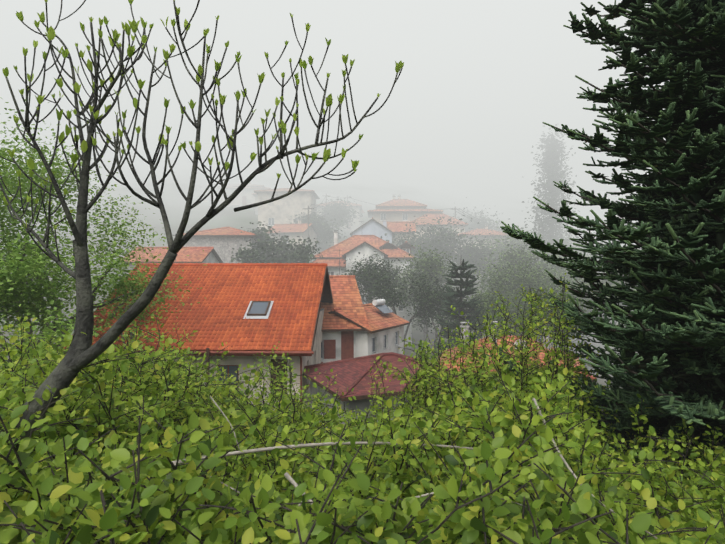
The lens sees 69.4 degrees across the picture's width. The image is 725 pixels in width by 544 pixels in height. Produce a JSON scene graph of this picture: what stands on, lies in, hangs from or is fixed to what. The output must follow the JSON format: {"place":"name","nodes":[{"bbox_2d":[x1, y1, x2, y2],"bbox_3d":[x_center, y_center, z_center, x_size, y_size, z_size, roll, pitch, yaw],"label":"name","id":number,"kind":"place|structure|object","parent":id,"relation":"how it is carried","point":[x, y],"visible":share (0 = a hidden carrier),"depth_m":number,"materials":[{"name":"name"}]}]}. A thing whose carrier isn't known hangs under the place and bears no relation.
{"place":"outdoors","nodes":[
{"label":"outdoors","id":0,"kind":"place"},
{"bbox_2d":[0,72,652,411],"bbox_3d":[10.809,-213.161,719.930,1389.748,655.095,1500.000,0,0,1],"label":"ground","id":1,"kind":"structure","parent":0,"point":[432,163],"depth_m":233.95,"materials":[{"name":"grey"}]},
{"bbox_2d":[0,97,206,371],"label":"spring tree leaves","id":2,"kind":"object","parent":1,"relation":"on","point":[10,274],"visible":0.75,"depth_m":21.51,"materials":[{"name":"green plant"}]},
{"bbox_2d":[119,247,222,276],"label":"house","id":3,"kind":"structure","parent":1,"relation":"on","point":[200,255],"depth_m":49.89,"materials":[{"name":"orange tile"}]},
{"bbox_2d":[63,263,332,429],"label":"house","id":4,"kind":"structure","parent":1,"relation":"on","point":[262,310],"depth_m":25.86,"materials":[{"name":"orange tile"}]},
{"bbox_2d":[63,265,325,350],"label":"house tiles","id":5,"kind":"object","parent":4,"relation":"attached to","point":[288,290],"visible":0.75,"depth_m":28.35,"materials":[{"name":"orange tile"}]},
{"bbox_2d":[0,0,402,450],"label":"fig tree","id":6,"kind":"object","parent":1,"relation":"on","point":[81,353],"visible":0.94,"depth_m":3.52,"materials":[{"name":"brown plant"}]},
{"bbox_2d":[0,0,403,229],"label":"leaf buds","id":7,"kind":"object","parent":6,"relation":"attached to","point":[133,24],"visible":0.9,"depth_m":3.52,"materials":[{"name":"green plant"}]},
{"bbox_2d":[183,227,264,262],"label":"house","id":8,"kind":"structure","parent":1,"relation":"on","point":[223,241],"depth_m":58.36,"materials":[{"name":"stone"}]},
{"bbox_2d":[200,184,264,202],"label":"house","id":9,"kind":"structure","parent":1,"relation":"on","point":[208,198],"depth_m":122.33,"materials":[{"name":"beige paint"}]},
{"bbox_2d":[217,181,270,205],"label":"house","id":10,"kind":"structure","parent":1,"relation":"on","point":[244,196],"depth_m":120.63,"materials":[{"name":"beige paint"}]},
{"bbox_2d":[252,193,257,214],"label":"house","id":11,"kind":"structure","parent":1,"relation":"on","point":[256,201],"depth_m":114.54,"materials":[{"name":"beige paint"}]},
{"bbox_2d":[254,188,319,233],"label":"house","id":12,"kind":"structure","parent":1,"relation":"on","point":[280,211],"depth_m":92.34,"materials":[{"name":"beige paint"}]},
{"bbox_2d":[267,219,319,262],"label":"house","id":13,"kind":"structure","parent":1,"relation":"on","point":[300,228],"depth_m":84.23,"materials":[{"name":"orange paint"}]},
{"bbox_2d":[0,140,616,361],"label":"trees","id":14,"kind":"object","parent":1,"relation":"on","point":[425,332],"visible":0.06,"depth_m":27.35,"materials":[{"name":"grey plant"}]},
{"bbox_2d":[316,201,361,230],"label":"house","id":15,"kind":"structure","parent":1,"relation":"on","point":[354,226],"depth_m":110.57,"materials":[{"name":"beige paint"}]},
{"bbox_2d":[316,209,364,225],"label":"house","id":16,"kind":"structure","parent":1,"relation":"on","point":[361,218],"depth_m":114.19,"materials":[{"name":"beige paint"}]},
{"bbox_2d":[320,275,369,362],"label":"house","id":17,"kind":"structure","parent":1,"relation":"on","point":[338,342],"depth_m":36.05,"materials":[{"name":"orange tile"}]},
{"bbox_2d":[173,221,526,348],"bbox_3d":[-0.319,-0.643,51.200,23.225,12.304,37.611,0,0,1],"label":"roof clutter","id":18,"kind":"object","parent":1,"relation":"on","point":[380,306],"visible":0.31,"depth_m":40.29,"materials":[{"name":"metal"}]},
{"bbox_2d":[47,396,660,542],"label":"dead branches","id":19,"kind":"object","parent":1,"relation":"on","point":[290,479],"visible":0.38,"depth_m":3.28,"materials":[{"name":"grey wood"}]},
{"bbox_2d":[0,273,724,543],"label":"shrub","id":20,"kind":"object","parent":1,"relation":"on","point":[467,524],"depth_m":3.27,"materials":[{"name":"green plant"}]},
{"bbox_2d":[314,230,414,308],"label":"house","id":21,"kind":"structure","parent":1,"relation":"on","point":[351,243],"depth_m":66.43,"materials":[{"name":"orange tile"}]},
{"bbox_2d":[313,259,345,274],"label":"house wing","id":22,"kind":"structure","parent":21,"relation":"attached to","point":[333,266],"depth_m":64.35,"materials":[{"name":"orange tile"}]},
{"bbox_2d":[342,241,387,303],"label":"house","id":23,"kind":"structure","parent":21,"relation":"attached to","point":[365,248],"depth_m":63.51,"materials":[{"name":"white paint"}]},
{"bbox_2d":[379,241,396,248],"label":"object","id":24,"kind":"structure","parent":21,"relation":"attached to","point":[387,245],"depth_m":66.73,"materials":[{"name":"white wood"}]},
{"bbox_2d":[397,241,414,289],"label":"house wall","id":25,"kind":"structure","parent":21,"relation":"attached to","point":[406,246],"depth_m":67.08,"materials":[{"name":"paint"}]},
{"bbox_2d":[328,303,409,356],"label":"house","id":26,"kind":"structure","parent":1,"relation":"on","point":[383,333],"depth_m":37.99,"materials":[{"name":"white paint"}]},
{"bbox_2d":[350,217,394,243],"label":"house","id":27,"kind":"structure","parent":1,"relation":"on","point":[372,226],"depth_m":83.47,"materials":[{"name":"blue paint"}]},
{"bbox_2d":[186,124,579,345],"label":"background trees","id":28,"kind":"object","parent":1,"relation":"on","point":[370,278],"visible":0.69,"depth_m":75.81,"materials":[{"name":"green plant"}]},
{"bbox_2d":[303,352,480,436],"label":"house","id":29,"kind":"structure","parent":1,"relation":"on","point":[355,373],"depth_m":23.12,"materials":[{"name":"tile"}]},
{"bbox_2d":[387,221,415,245],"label":"house","id":30,"kind":"structure","parent":1,"relation":"on","point":[396,227],"depth_m":85.55,"materials":[{"name":"orange tile"}]},
{"bbox_2d":[391,298,415,346],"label":"house","id":31,"kind":"structure","parent":1,"relation":"on","point":[402,312],"depth_m":58.80,"materials":[{"name":"white paint"}]},
{"bbox_2d":[367,208,442,227],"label":"house","id":32,"kind":"structure","parent":1,"relation":"on","point":[394,215],"depth_m":96.38,"materials":[{"name":"beige paint"}]},
{"bbox_2d":[375,195,426,208],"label":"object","id":33,"kind":"object","parent":32,"relation":"on","point":[398,203],"visible":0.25,"depth_m":98.44,"materials":[{"name":"orange tile"}]},
{"bbox_2d":[303,194,538,243],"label":"poles and wires","id":34,"kind":"object","parent":1,"relation":"on","point":[308,208],"visible":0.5,"depth_m":98.42,"materials":[{"name":"grey wood"}]},
{"bbox_2d":[411,242,453,288],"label":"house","id":35,"kind":"structure","parent":1,"relation":"on","point":[445,266],"depth_m":82.57,"materials":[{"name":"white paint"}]},
{"bbox_2d":[413,213,468,270],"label":"house","id":36,"kind":"structure","parent":1,"relation":"on","point":[425,219],"depth_m":92.31,"materials":[{"name":"orange tile"}]},
{"bbox_2d":[434,259,483,357],"bbox_3d":[8.466,4.123,43.738,5.062,11.095,5.328,0,0,1],"label":"conifer","id":37,"kind":"object","parent":1,"relation":"on","point":[466,284],"depth_m":43.24,"materials":[{"name":"green plant"}]},
{"bbox_2d":[455,224,509,277],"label":"house","id":38,"kind":"structure","parent":1,"relation":"on","point":[486,231],"depth_m":91.08,"materials":[{"name":"beige paint"}]},
{"bbox_2d":[389,221,637,344],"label":"trees","id":39,"kind":"object","parent":1,"relation":"on","point":[520,266],"visible":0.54,"depth_m":54.98,"materials":[{"name":"green plant"}]},
{"bbox_2d":[437,321,596,387],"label":"house","id":40,"kind":"structure","parent":1,"relation":"on","point":[541,355],"depth_m":35.50,"materials":[{"name":"orange tile"}]},
{"bbox_2d":[485,0,724,486],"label":"fir","id":41,"kind":"object","parent":1,"relation":"on","point":[690,369],"depth_m":6.77,"materials":[{"name":"green plant"}]},
{"bbox_2d":[0,0,668,145],"label":"sky","id":42,"kind":"structure","parent":0,"point":[513,65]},
{"bbox_2d":[497,284,521,335],"bbox_3d":[17.075,5.340,61.493,4.784,8.311,4.452,0,0,1],"label":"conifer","id":43,"kind":"object","parent":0,"point":[510,313],"depth_m":60.80,"materials":[{"name":"green plant"}]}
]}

